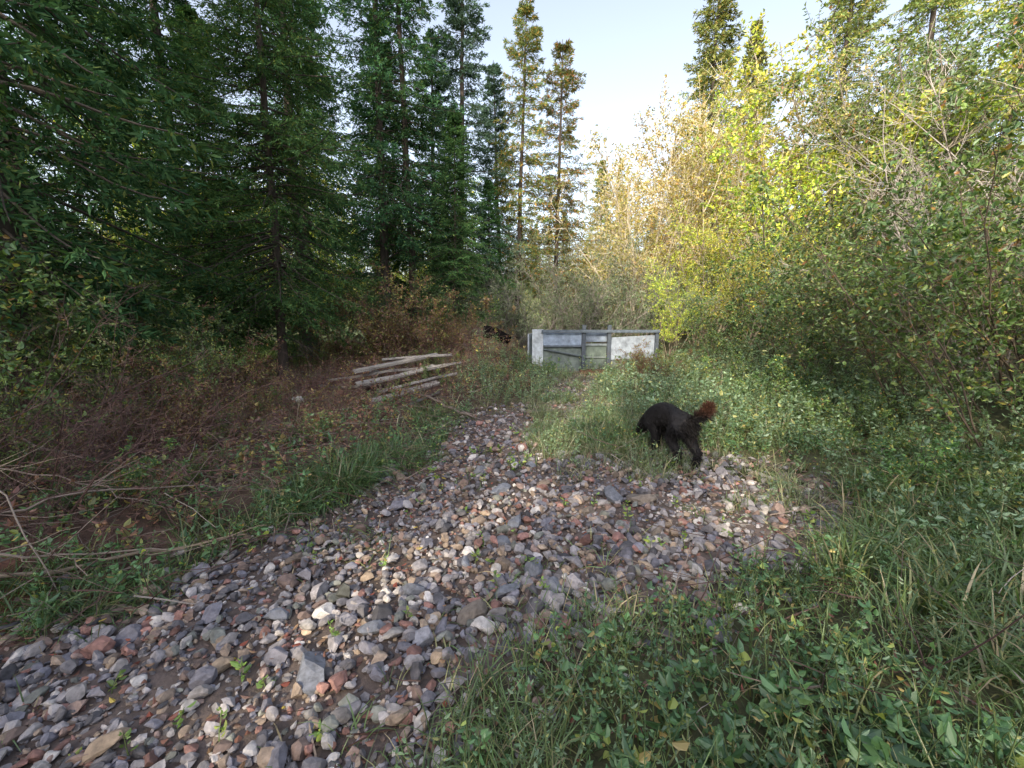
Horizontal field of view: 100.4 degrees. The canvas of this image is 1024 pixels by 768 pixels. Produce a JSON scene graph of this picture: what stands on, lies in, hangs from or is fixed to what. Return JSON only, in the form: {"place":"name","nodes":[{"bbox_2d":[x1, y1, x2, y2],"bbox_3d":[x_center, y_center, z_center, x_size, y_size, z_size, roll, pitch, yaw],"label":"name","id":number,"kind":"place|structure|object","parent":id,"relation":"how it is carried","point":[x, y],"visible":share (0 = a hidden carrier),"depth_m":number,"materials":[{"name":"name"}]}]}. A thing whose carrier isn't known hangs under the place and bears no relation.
{"place":"outdoors","nodes":[
{"label":"outdoors","id":0,"kind":"place"},
{"bbox_2d":[0,246,1023,767],"bbox_3d":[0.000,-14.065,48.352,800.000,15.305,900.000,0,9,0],"label":"ground","id":1,"kind":"structure","parent":0,"point":[170,678],"depth_m":2.47,"materials":[{"name":"soil"}]},
{"bbox_2d":[0,341,82,501],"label":"leafy shrub","id":2,"kind":"object","parent":1,"relation":"on","point":[19,422],"visible":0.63,"depth_m":3.23,"materials":[{"name":"green plant"}]},
{"bbox_2d":[0,214,88,398],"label":"leafy shrub","id":3,"kind":"object","parent":1,"relation":"on","point":[8,366],"visible":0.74,"depth_m":4.16,"materials":[{"name":"green plant"}]},
{"bbox_2d":[0,300,135,510],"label":"bare brush","id":4,"kind":"object","parent":1,"relation":"on","point":[24,435],"visible":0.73,"depth_m":3.00,"materials":[{"name":"brown plant"}]},
{"bbox_2d":[0,253,147,470],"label":"leafy shrub","id":5,"kind":"object","parent":1,"relation":"on","point":[89,345],"visible":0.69,"depth_m":4.31,"materials":[{"name":"green plant"}]},
{"bbox_2d":[0,379,169,564],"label":"bare brush","id":6,"kind":"object","parent":1,"relation":"on","point":[30,513],"visible":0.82,"depth_m":2.84,"materials":[{"name":"brown plant"}]},
{"bbox_2d":[0,491,175,561],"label":"fallen branch","id":7,"kind":"object","parent":1,"relation":"on","point":[12,555],"visible":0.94,"depth_m":2.54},
{"bbox_2d":[0,150,179,422],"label":"leafy shrub","id":8,"kind":"object","parent":1,"relation":"on","point":[105,311],"visible":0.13,"depth_m":5.29,"materials":[{"name":"green plant"}]},
{"bbox_2d":[0,427,183,579],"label":"bare brush","id":9,"kind":"object","parent":1,"relation":"on","point":[44,529],"visible":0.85,"depth_m":2.68,"materials":[{"name":"brown plant"}]},
{"bbox_2d":[17,435,184,513],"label":"understory shrub","id":10,"kind":"object","parent":1,"relation":"on","point":[138,472],"visible":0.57,"depth_m":3.26,"materials":[{"name":"green plant"}]},
{"bbox_2d":[0,0,213,356],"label":"fir tree","id":11,"kind":"object","parent":1,"relation":"on","point":[49,165],"visible":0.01,"depth_m":12.04,"materials":[{"name":"green plant"}]},
{"bbox_2d":[0,344,243,452],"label":"autumn shrub","id":12,"kind":"object","parent":1,"relation":"on","point":[184,407],"visible":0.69,"depth_m":4.41,"materials":[{"name":"brown plant"}]},
{"bbox_2d":[0,248,245,412],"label":"leafy shrub","id":13,"kind":"object","parent":1,"relation":"on","point":[181,342],"visible":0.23,"depth_m":6.48,"materials":[{"name":"green plant"}]},
{"bbox_2d":[0,0,256,390],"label":"fir tree","id":14,"kind":"object","parent":1,"relation":"on","point":[153,232],"visible":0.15,"depth_m":7.48,"materials":[{"name":"green plant"}]},
{"bbox_2d":[0,295,256,436],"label":"leafy shrub","id":15,"kind":"object","parent":1,"relation":"on","point":[185,361],"visible":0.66,"depth_m":5.17,"materials":[{"name":"green plant"}]},
{"bbox_2d":[0,443,258,517],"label":"fallen branch","id":16,"kind":"object","parent":1,"relation":"on","point":[34,505],"visible":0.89,"depth_m":2.86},
{"bbox_2d":[0,0,268,427],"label":"fir tree","id":17,"kind":"object","parent":1,"relation":"on","point":[10,206],"visible":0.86,"depth_m":5.03,"materials":[{"name":"green plant"}]},
{"bbox_2d":[0,301,288,531],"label":"bare brush","id":18,"kind":"object","parent":1,"relation":"on","point":[100,472],"visible":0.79,"depth_m":3.15,"materials":[{"name":"brown plant"}]},
{"bbox_2d":[0,277,291,498],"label":"bare brush","id":19,"kind":"object","parent":1,"relation":"on","point":[81,418],"visible":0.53,"depth_m":3.50,"materials":[{"name":"brown plant"}]},
{"bbox_2d":[0,284,308,514],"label":"bare brush","id":20,"kind":"object","parent":1,"relation":"on","point":[122,424],"visible":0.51,"depth_m":4.01,"materials":[{"name":"brown plant"}]},
{"bbox_2d":[6,350,307,483],"bbox_3d":[-3.658,0.202,4.713,2.297,1.182,2.490,-7,12,-35],"label":"bare brush","id":21,"kind":"object","parent":1,"relation":"on","point":[170,417],"visible":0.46,"depth_m":4.59,"materials":[{"name":"brown plant"}]},
{"bbox_2d":[29,301,287,417],"bbox_3d":[-4.652,-0.299,5.846,2.394,1.682,2.546,3,10,17],"label":"autumn shrub","id":22,"kind":"object","parent":1,"relation":"on","point":[242,376],"visible":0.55,"depth_m":6.11,"materials":[{"name":"brown plant"}]},
{"bbox_2d":[24,0,300,363],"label":"fir tree","id":23,"kind":"object","parent":1,"relation":"on","point":[126,35],"visible":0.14,"depth_m":9.57,"materials":[{"name":"green plant"}]},
{"bbox_2d":[17,371,315,488],"bbox_3d":[-3.144,0.378,3.800,2.207,1.135,2.392,-7,12,-38],"label":"bare brush","id":24,"kind":"object","parent":1,"relation":"on","point":[165,445],"visible":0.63,"depth_m":3.67,"materials":[{"name":"brown plant"}]},
{"bbox_2d":[146,444,242,488],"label":"understory shrub","id":25,"kind":"object","parent":1,"relation":"on","point":[193,474],"visible":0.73,"depth_m":3.65,"materials":[{"name":"green plant"}]},
{"bbox_2d":[80,114,335,351],"bbox_3d":[-9.630,-4.730,13.853,6.880,7.811,8.019,-5,11,-27],"label":"yellow leaf tree","id":26,"kind":"object","parent":1,"relation":"on","point":[138,230],"visible":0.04,"depth_m":11.96,"materials":[{"name":"green plant"}]},
{"bbox_2d":[107,3,310,379],"bbox_3d":[-6.445,-3.680,8.868,3.637,7.594,3.137,-3,10,-18],"label":"fir tree","id":27,"kind":"object","parent":1,"relation":"on","point":[183,12],"visible":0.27,"depth_m":8.66,"materials":[{"name":"green plant"}]},
{"bbox_2d":[118,0,385,382],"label":"fir tree","id":28,"kind":"object","parent":1,"relation":"on","point":[262,120],"visible":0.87,"depth_m":7.89,"materials":[{"name":"green plant"}]},
{"bbox_2d":[179,357,324,426],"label":"autumn shrub","id":29,"kind":"object","parent":1,"relation":"on","point":[249,400],"visible":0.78,"depth_m":5.36,"materials":[{"name":"brown plant"}]},
{"bbox_2d":[0,313,531,548],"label":"autumn groundcover","id":30,"kind":"object","parent":1,"relation":"on","point":[123,531],"visible":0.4,"depth_m":4.92,"materials":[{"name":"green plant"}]},
{"bbox_2d":[185,0,384,358],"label":"fir tree","id":31,"kind":"object","parent":1,"relation":"on","point":[355,174],"visible":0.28,"depth_m":11.12,"materials":[{"name":"green plant"}]},
{"bbox_2d":[232,0,397,351],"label":"fir tree","id":32,"kind":"object","parent":1,"relation":"on","point":[279,211],"visible":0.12,"depth_m":14.97,"materials":[{"name":"green plant"}]},
{"bbox_2d":[287,305,391,366],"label":"autumn shrub","id":33,"kind":"object","parent":1,"relation":"on","point":[329,347],"visible":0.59,"depth_m":10.36,"materials":[{"name":"brown plant"}]},
{"bbox_2d":[336,18,428,329],"bbox_3d":[-5.484,-8.395,18.361,5.091,13.507,5.425,4,10,23],"label":"fir tree","id":34,"kind":"object","parent":1,"relation":"on","point":[361,264],"visible":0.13,"depth_m":18.11,"materials":[{"name":"green plant"}]},
{"bbox_2d":[318,353,460,407],"bbox_3d":[-2.243,-0.117,7.448,2.512,0.692,2.008,0,9,0],"label":"timber pile","id":35,"kind":"object","parent":1,"relation":"on","point":[400,360],"visible":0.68,"depth_m":7.60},
{"bbox_2d":[285,259,494,361],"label":"autumn shrub","id":36,"kind":"object","parent":1,"relation":"on","point":[486,300],"visible":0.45,"depth_m":10.31,"materials":[{"name":"brown plant"}]},
{"bbox_2d":[307,0,474,349],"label":"fir tree","id":37,"kind":"object","parent":1,"relation":"on","point":[378,121],"visible":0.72,"depth_m":13.25,"materials":[{"name":"green plant"}]},
{"bbox_2d":[338,272,449,356],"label":"leafy shrub","id":38,"kind":"object","parent":1,"relation":"on","point":[381,300],"visible":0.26,"depth_m":11.91,"materials":[{"name":"green plant"}]},
{"bbox_2d":[334,0,489,352],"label":"fir tree","id":39,"kind":"object","parent":1,"relation":"on","point":[403,110],"visible":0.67,"depth_m":13.47,"materials":[{"name":"green plant"}]},
{"bbox_2d":[332,263,501,362],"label":"autumn shrub","id":40,"kind":"object","parent":1,"relation":"on","point":[365,325],"visible":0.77,"depth_m":9.63,"materials":[{"name":"brown plant"}]},
{"bbox_2d":[377,26,479,337],"bbox_3d":[-3.374,-7.958,17.955,5.147,12.751,4.752,7,11,35],"label":"fir tree","id":41,"kind":"object","parent":1,"relation":"on","point":[429,34],"visible":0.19,"depth_m":17.40,"materials":[{"name":"green plant"}]},
{"bbox_2d":[371,278,517,359],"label":"autumn shrub","id":42,"kind":"object","parent":1,"relation":"on","point":[420,330],"visible":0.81,"depth_m":9.56,"materials":[{"name":"brown plant"}]},
{"bbox_2d":[405,111,500,341],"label":"fir tree","id":43,"kind":"object","parent":1,"relation":"on","point":[457,166],"visible":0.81,"depth_m":13.53,"materials":[{"name":"green plant"}]},
{"bbox_2d":[402,267,504,344],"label":"leafy shrub","id":44,"kind":"object","parent":1,"relation":"on","point":[441,291],"visible":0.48,"depth_m":12.35,"materials":[{"name":"green plant"}]},
{"bbox_2d":[0,373,918,767],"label":"creek gravel","id":45,"kind":"structure","parent":1,"relation":"on","point":[318,675],"depth_m":2.38,"materials":[{"name":"gravel"}]},
{"bbox_2d":[404,0,528,312],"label":"fir tree","id":46,"kind":"object","parent":1,"relation":"on","point":[460,9],"visible":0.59,"depth_m":15.54,"materials":[{"name":"green plant"}]},
{"bbox_2d":[466,179,523,329],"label":"fir tree","id":47,"kind":"object","parent":1,"relation":"on","point":[489,194],"visible":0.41,"depth_m":16.55,"materials":[{"name":"green plant"}]},
{"bbox_2d":[466,60,538,315],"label":"fir tree","id":48,"kind":"object","parent":1,"relation":"on","point":[498,95],"visible":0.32,"depth_m":19.34,"materials":[{"name":"green plant"}]},
{"bbox_2d":[452,274,569,345],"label":"willow shrub","id":49,"kind":"object","parent":1,"relation":"on","point":[512,319],"visible":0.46,"depth_m":14.39,"materials":[{"name":"green plant"}]},
{"bbox_2d":[0,320,1023,767],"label":"wild herbs","id":50,"kind":"object","parent":1,"relation":"on","point":[872,748],"visible":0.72,"depth_m":2.16,"materials":[{"name":"green plant"}]},
{"bbox_2d":[0,313,1023,767],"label":"meadow grass","id":51,"kind":"structure","parent":1,"relation":"on","point":[862,519],"depth_m":2.50,"materials":[{"name":"plant"}]},
{"bbox_2d":[0,323,1023,767],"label":"fallen twigs","id":52,"kind":"object","parent":1,"relation":"on","point":[422,491],"depth_m":2.85,"materials":[{"name":"wood"}]},
{"bbox_2d":[436,227,600,351],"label":"willow shrub","id":53,"kind":"object","parent":1,"relation":"on","point":[514,295],"visible":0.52,"depth_m":14.78,"materials":[{"name":"green plant"}]},
{"bbox_2d":[474,0,570,344],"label":"fir tree","id":54,"kind":"object","parent":1,"relation":"on","point":[533,32],"visible":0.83,"depth_m":17.75,"materials":[{"name":"green plant"}]},
{"bbox_2d":[517,38,606,329],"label":"fir tree","id":55,"kind":"object","parent":1,"relation":"on","point":[568,75],"visible":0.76,"depth_m":18.39,"materials":[{"name":"green plant"}]},
{"bbox_2d":[503,228,656,343],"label":"willow shrub","id":56,"kind":"object","parent":1,"relation":"on","point":[557,289],"visible":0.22,"depth_m":17.68,"materials":[{"name":"green plant"}]},
{"bbox_2d":[521,177,649,329],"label":"pale leaf tree","id":57,"kind":"object","parent":1,"relation":"on","point":[595,246],"visible":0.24,"depth_m":21.09,"materials":[{"name":"beige plant"}]},
{"bbox_2d":[528,325,659,373],"bbox_3d":[2.263,-0.925,11.681,3.663,1.370,0.573,1,9,4],"label":"metal gate","id":58,"kind":"object","parent":1,"relation":"on","point":[563,345],"visible":0.72,"depth_m":11.71,"materials":[{"name":"metal"}]},
{"bbox_2d":[489,219,698,343],"bbox_3d":[2.609,-3.154,15.470,7.046,4.485,6.747,3,10,15],"label":"willow shrub","id":59,"kind":"object","parent":1,"relation":"on","point":[601,290],"visible":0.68,"depth_m":14.98,"materials":[{"name":"green plant"}]},
{"bbox_2d":[584,159,618,321],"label":"fir tree","id":60,"kind":"object","parent":1,"relation":"on","point":[598,188],"visible":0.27,"depth_m":35.75,"materials":[{"name":"green plant"}]},
{"bbox_2d":[535,227,724,344],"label":"willow shrub","id":61,"kind":"object","parent":1,"relation":"on","point":[643,323],"visible":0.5,"depth_m":15.34,"materials":[{"name":"green plant"}]},
{"bbox_2d":[570,147,715,328],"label":"pale leaf tree","id":62,"kind":"object","parent":1,"relation":"on","point":[591,234],"visible":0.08,"depth_m":22.45,"materials":[{"name":"beige plant"}]},
{"bbox_2d":[526,54,775,335],"bbox_3d":[5.693,-6.808,17.820,8.785,10.113,7.160,7,11,35],"label":"pale leaf tree","id":63,"kind":"object","parent":1,"relation":"on","point":[622,213],"visible":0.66,"depth_m":16.62,"materials":[{"name":"yellow plant"}]},
{"bbox_2d":[614,334,693,375],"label":"autumn shrub","id":64,"kind":"object","parent":1,"relation":"on","point":[642,353],"visible":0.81,"depth_m":10.14,"materials":[{"name":"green plant"}]},
{"bbox_2d":[566,208,762,344],"bbox_3d":[6.131,-3.829,16.714,7.457,4.746,7.140,7,12,37],"label":"willow shrub","id":65,"kind":"object","parent":1,"relation":"on","point":[625,285],"visible":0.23,"depth_m":15.74,"materials":[{"name":"green plant"}]},
{"bbox_2d":[635,398,717,468],"bbox_3d":[1.770,0.476,4.844,0.421,0.836,1.194,-3,10,-16],"label":"black dog","id":66,"kind":"object","parent":1,"relation":"on","point":[671,424],"visible":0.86,"depth_m":4.54},
{"bbox_2d":[643,257,752,355],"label":"yellow leaf tree","id":67,"kind":"object","parent":1,"relation":"on","point":[670,329],"visible":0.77,"depth_m":13.19,"materials":[{"name":"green plant"}]},
{"bbox_2d":[664,0,750,295],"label":"fir tree","id":68,"kind":"object","parent":1,"relation":"on","point":[720,11],"visible":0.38,"depth_m":22.95,"materials":[{"name":"green plant"}]},
{"bbox_2d":[585,66,830,322],"bbox_3d":[7.507,-7.586,19.119,9.448,10.876,7.701,0,9,0],"label":"pale leaf tree","id":69,"kind":"object","parent":1,"relation":"on","point":[672,126],"visible":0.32,"depth_m":17.17,"materials":[{"name":"yellow plant"}]},
{"bbox_2d":[649,196,805,343],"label":"yellow leaf tree","id":70,"kind":"object","parent":1,"relation":"on","point":[688,265],"visible":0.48,"depth_m":14.47,"materials":[{"name":"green plant"}]},
{"bbox_2d":[679,284,776,362],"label":"leafy shrub","id":71,"kind":"object","parent":1,"relation":"on","point":[722,322],"visible":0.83,"depth_m":10.49,"materials":[{"name":"green plant"}]},
{"bbox_2d":[685,343,800,392],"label":"understory shrub","id":72,"kind":"object","parent":1,"relation":"on","point":[770,372],"visible":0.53,"depth_m":8.43,"materials":[{"name":"green plant"}]},
{"bbox_2d":[710,19,780,272],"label":"fir tree","id":73,"kind":"object","parent":1,"relation":"on","point":[748,55],"visible":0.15,"depth_m":25.14,"materials":[{"name":"green plant"}]},
{"bbox_2d":[610,39,884,326],"bbox_3d":[9.460,-8.200,19.536,9.743,11.215,7.941,4,10,21],"label":"pale leaf tree","id":74,"kind":"object","parent":1,"relation":"on","point":[829,94],"visible":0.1,"depth_m":17.50,"materials":[{"name":"yellow plant"}]},
{"bbox_2d":[612,73,894,335],"bbox_3d":[8.385,-7.237,17.124,7.570,10.692,9.288,-2,10,-10],"label":"pale leaf tree","id":75,"kind":"object","parent":1,"relation":"on","point":[650,165],"visible":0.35,"depth_m":16.52,"materials":[{"name":"yellow plant"}]},
{"bbox_2d":[715,367,845,420],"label":"understory shrub","id":76,"kind":"object","parent":1,"relation":"on","point":[789,397],"visible":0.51,"depth_m":6.22,"materials":[{"name":"green plant"}]},
{"bbox_2d":[699,205,879,345],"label":"yellow leaf tree","id":77,"kind":"object","parent":1,"relation":"on","point":[734,283],"visible":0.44,"depth_m":12.75,"materials":[{"name":"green plant"}]},
{"bbox_2d":[702,219,913,363],"bbox_3d":[6.110,-1.721,8.924,3.779,2.931,3.243,3,10,16],"label":"leafy shrub","id":78,"kind":"object","parent":1,"relation":"on","point":[748,289],"visible":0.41,"depth_m":9.37,"materials":[{"name":"green plant"}]},
{"bbox_2d":[747,349,874,405],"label":"understory shrub","id":79,"kind":"object","parent":1,"relation":"on","point":[822,387],"visible":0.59,"depth_m":6.45,"materials":[{"name":"green plant"}]},
{"bbox_2d":[775,0,895,282],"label":"fir tree","id":80,"kind":"object","parent":1,"relation":"on","point":[848,30],"visible":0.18,"depth_m":19.25,"materials":[{"name":"green plant"}]},
{"bbox_2d":[743,243,932,384],"bbox_3d":[5.476,-1.034,7.178,2.730,2.467,3.180,4,10,25],"label":"leafy shrub","id":81,"kind":"object","parent":1,"relation":"on","point":[766,314],"visible":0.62,"depth_m":6.92,"materials":[{"name":"green plant"}]},
{"bbox_2d":[679,36,1023,329],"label":"yellow leaf tree","id":82,"kind":"object","parent":1,"relation":"on","point":[813,182],"visible":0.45,"depth_m":13.77,"materials":[{"name":"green plant"}]},
{"bbox_2d":[752,192,956,335],"bbox_3d":[9.721,-3.134,12.012,4.134,3.736,4.817,-4,10,-23],"label":"leafy shrub","id":83,"kind":"object","parent":1,"relation":"on","point":[820,233],"visible":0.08,"depth_m":10.98,"materials":[{"name":"green plant"}]},
{"bbox_2d":[716,8,1023,312],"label":"yellow leaf tree","id":84,"kind":"object","parent":1,"relation":"on","point":[754,92],"visible":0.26,"depth_m":15.39,"materials":[{"name":"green plant"}]},
{"bbox_2d":[740,185,1001,350],"bbox_3d":[7.878,-2.303,9.611,4.370,3.389,3.750,1,9,8],"label":"leafy shrub","id":85,"kind":"object","parent":1,"relation":"on","point":[807,256],"visible":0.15,"depth_m":10.19,"materials":[{"name":"green plant"}]},
{"bbox_2d":[728,164,1023,453],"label":"leafy shrub","id":86,"kind":"object","parent":1,"relation":"on","point":[943,334],"visible":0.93,"depth_m":4.58,"materials":[{"name":"green plant"}]},
{"bbox_2d":[799,379,966,462],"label":"understory shrub","id":87,"kind":"object","parent":1,"relation":"on","point":[886,413],"visible":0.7,"depth_m":5.03,"materials":[{"name":"green plant"}]},
{"bbox_2d":[750,0,1023,284],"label":"broadleaf tree","id":88,"kind":"object","parent":1,"relation":"on","point":[851,133],"visible":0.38,"depth_m":12.71,"materials":[{"name":"green plant"}]},
{"bbox_2d":[759,190,1023,407],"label":"leafy shrub","id":89,"kind":"object","parent":1,"relation":"on","point":[862,320],"visible":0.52,"depth_m":5.62,"materials":[{"name":"green plant"}]},
{"bbox_2d":[761,50,1023,367],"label":"bare shrub","id":90,"kind":"object","parent":1,"relation":"on","point":[917,178],"visible":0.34,"depth_m":6.92,"materials":[{"name":"green plant"}]},
{"bbox_2d":[787,4,1023,316],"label":"bare shrub","id":91,"kind":"object","parent":1,"relation":"on","point":[925,94],"visible":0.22,"depth_m":9.14,"materials":[{"name":"green plant"}]},
{"bbox_2d":[799,171,1020,372],"bbox_3d":[7.180,-1.761,7.377,3.710,3.353,4.323,8,12,40],"label":"leafy shrub","id":92,"kind":"object","parent":1,"relation":"on","point":[851,230],"visible":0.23,"depth_m":7.00,"materials":[{"name":"green plant"}]},
{"bbox_2d":[835,0,992,252],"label":"fir tree","id":93,"kind":"object","parent":1,"relation":"on","point":[924,6],"visible":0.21,"depth_m":18.53,"materials":[{"name":"green plant"}]},
{"bbox_2d":[819,7,1022,241],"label":"broadleaf tree","id":94,"kind":"object","parent":1,"relation":"on","point":[889,50],"visible":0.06,"depth_m":15.62,"materials":[{"name":"green plant"}]},
{"bbox_2d":[829,69,1023,407],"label":"leafy shrub","id":95,"kind":"object","parent":1,"relation":"on","point":[946,225],"visible":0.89,"depth_m":4.83,"materials":[{"name":"green plant"}]},
{"bbox_2d":[852,419,1023,508],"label":"understory shrub","id":96,"kind":"object","parent":1,"relation":"on","point":[930,463],"visible":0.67,"depth_m":3.58,"materials":[{"name":"green plant"}]},
{"bbox_2d":[859,81,1023,274],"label":"bare shrub","id":97,"kind":"object","parent":1,"relation":"on","point":[952,154],"visible":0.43,"depth_m":8.31,"materials":[{"name":"brown plant"}]},
{"bbox_2d":[888,166,1023,342],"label":"leafy shrub","id":98,"kind":"object","parent":1,"relation":"on","point":[929,199],"visible":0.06,"depth_m":7.92,"materials":[{"name":"green plant"}]},
{"bbox_2d":[894,26,1023,352],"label":"leafy shrub","id":99,"kind":"object","parent":1,"relation":"on","point":[1006,189],"visible":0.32,"depth_m":5.42,"materials":[{"name":"green plant"}]},
{"bbox_2d":[945,448,1023,520],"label":"understory shrub","id":100,"kind":"object","parent":1,"relation":"on","point":[1013,457],"visible":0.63,"depth_m":3.27,"materials":[{"name":"green plant"}]},
{"bbox_2d":[961,0,1023,218],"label":"fir tree","id":101,"kind":"object","parent":1,"relation":"on","point":[992,48],"visible":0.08,"depth_m":18.26,"materials":[{"name":"green plant"}]},
{"bbox_2d":[969,0,1023,78],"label":"broadleaf tree","id":102,"kind":"object","parent":1,"relation":"on","point":[1019,14],"visible":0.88,"depth_m":9.10,"materials":[{"name":"green plant"}]},
{"bbox_2d":[974,0,1023,181],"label":"broadleaf tree","id":103,"kind":"object","parent":1,"relation":"on","point":[1005,6],"visible":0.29,"depth_m":11.74,"materials":[{"name":"green plant"}]},
{"bbox_2d":[1,0,1023,276],"label":"sky","id":104,"kind":"structure","parent":0,"point":[625,49],"materials":[{"name":"white"}]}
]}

